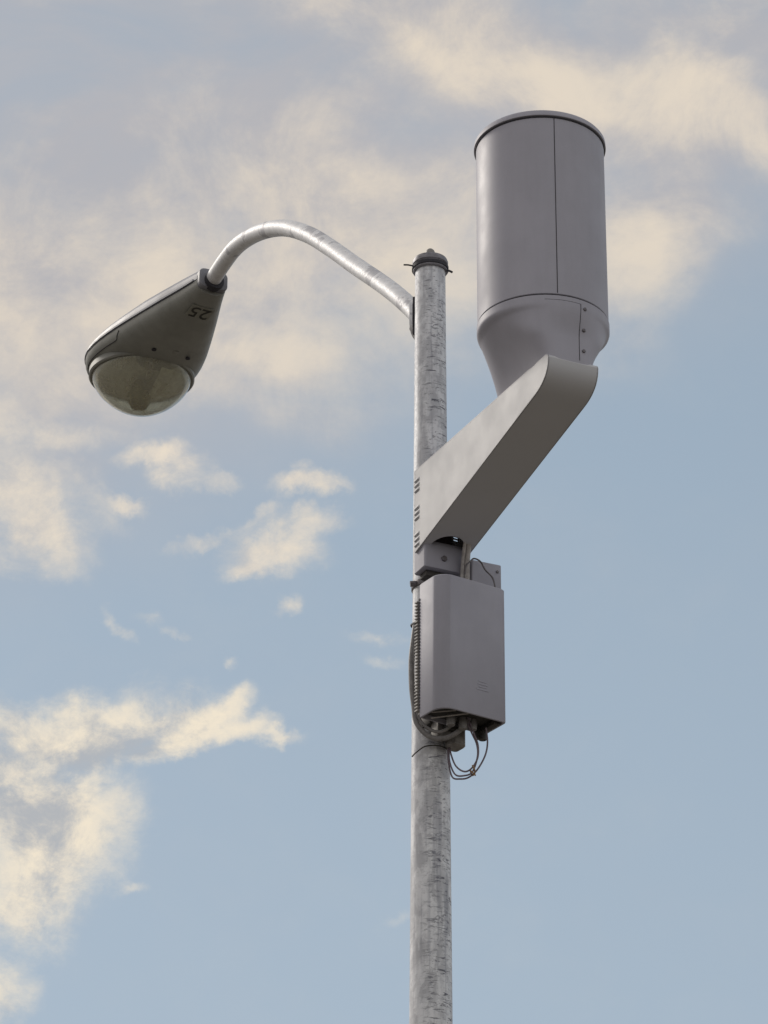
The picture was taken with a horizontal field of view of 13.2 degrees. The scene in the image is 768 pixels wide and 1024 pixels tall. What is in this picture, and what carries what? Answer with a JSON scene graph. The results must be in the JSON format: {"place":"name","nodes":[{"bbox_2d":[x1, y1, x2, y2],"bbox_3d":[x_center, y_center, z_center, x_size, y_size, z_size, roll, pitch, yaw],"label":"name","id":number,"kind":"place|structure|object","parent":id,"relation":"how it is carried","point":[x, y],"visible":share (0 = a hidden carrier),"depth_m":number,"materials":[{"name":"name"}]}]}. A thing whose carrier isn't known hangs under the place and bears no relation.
{"place":"outdoors","nodes":[
{"label":"outdoors","id":0,"kind":"place"},
{"bbox_2d":[0,0,767,1023],"label":"sky","id":1,"kind":"structure","parent":0,"point":[206,600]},
{"label":"ground","id":2,"kind":"structure","parent":0,"visible":0},
{"bbox_2d":[84,219,452,1023],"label":"street lamp","id":3,"kind":"object","parent":2,"relation":"on","point":[146,357],"visible":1,"depth_m":9.77,"materials":[{"name":"metal"}]},
{"bbox_2d":[411,745,446,756],"bbox_3d":[0.125,0.653,9.074,0.100,0.030,0.022,0,-27,0],"label":"tie wire","id":4,"kind":"object","parent":3,"relation":"attached to","point":[427,746],"visible":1,"depth_m":9.07,"materials":[{"name":"metal"}]},
{"bbox_2d":[414,574,505,751],"bbox_3d":[0.184,0.425,9.150,0.222,0.458,0.218,17,-31,-29],"label":"radio unit","id":5,"kind":"object","parent":3,"relation":"attached to","point":[459,648],"visible":1,"depth_m":9.07,"materials":[{"name":"paint"}]},
{"bbox_2d":[413,637,456,733],"bbox_3d":[0.136,0.453,9.120,0.138,0.345,0.047,-17,-31,31],"label":"power cable","id":6,"kind":"object","parent":5,"relation":"attached to","point":[423,724],"visible":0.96,"depth_m":9.05,"materials":[{"name":"black rubber"}]},
{"bbox_2d":[408,624,470,740],"bbox_3d":[0.152,0.460,9.117,0.178,0.369,0.050,-10,-29,20],"label":"power cable","id":7,"kind":"object","parent":5,"relation":"attached to","point":[425,733],"visible":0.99,"depth_m":9.08,"materials":[{"name":"black rubber"}]},
{"bbox_2d":[448,722,477,776],"bbox_3d":[0.216,0.651,9.051,0.050,0.159,0.091,16,-30,-28],"label":"signal cable","id":8,"kind":"object","parent":5,"relation":"hanging from","point":[476,757],"visible":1,"depth_m":9.03,"materials":[{"name":"black rubber"}]},
{"bbox_2d":[449,717,478,771],"bbox_3d":[0.219,0.645,9.053,0.044,0.147,0.094,17,-31,-30],"label":"signal cable","id":9,"kind":"object","parent":5,"relation":"hanging from","point":[471,768],"visible":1,"depth_m":9.03,"materials":[{"name":"black rubber"}]},
{"bbox_2d":[447,728,487,779],"bbox_3d":[0.226,0.663,9.045,0.120,0.145,0.017,-9,-28,18],"label":"signal cable","id":10,"kind":"object","parent":5,"relation":"attached to","point":[479,766],"visible":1,"depth_m":9.03,"materials":[{"name":"black rubber"}]},
{"bbox_2d":[470,765,475,775],"bbox_3d":[0.241,0.703,9.007,0.014,0.030,0.020,24,-35,-38],"label":"cable tie","id":11,"kind":"object","parent":10,"relation":"attached to","point":[474,773],"visible":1,"depth_m":9.00,"materials":[{"name":"black plastic"}]},
{"bbox_2d":[470,560,500,588],"bbox_3d":[0.273,0.306,9.267,0.092,0.338,0.073,12,-29,-21],"label":"metal bracket","id":12,"kind":"object","parent":5,"relation":"attached to","point":[479,573],"visible":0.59,"depth_m":9.30,"materials":[{"name":"metal"}]},
{"bbox_2d":[464,558,495,586],"bbox_3d":[0.268,0.168,9.267,0.099,0.083,0.009,12,-29,-22],"label":"cable","id":13,"kind":"object","parent":12,"relation":"attached to","point":[483,568],"visible":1,"depth_m":9.27,"materials":[{"name":"rubber"}]},
{"bbox_2d":[410,110,609,593],"bbox_3d":[0.310,-0.400,9.242,0.368,1.136,0.938,12,-29,-22],"label":"canister antenna","id":14,"kind":"object","parent":3,"relation":"attached to","point":[543,331],"visible":0.97,"depth_m":8.99,"materials":[{"name":"paint"}]}
]}

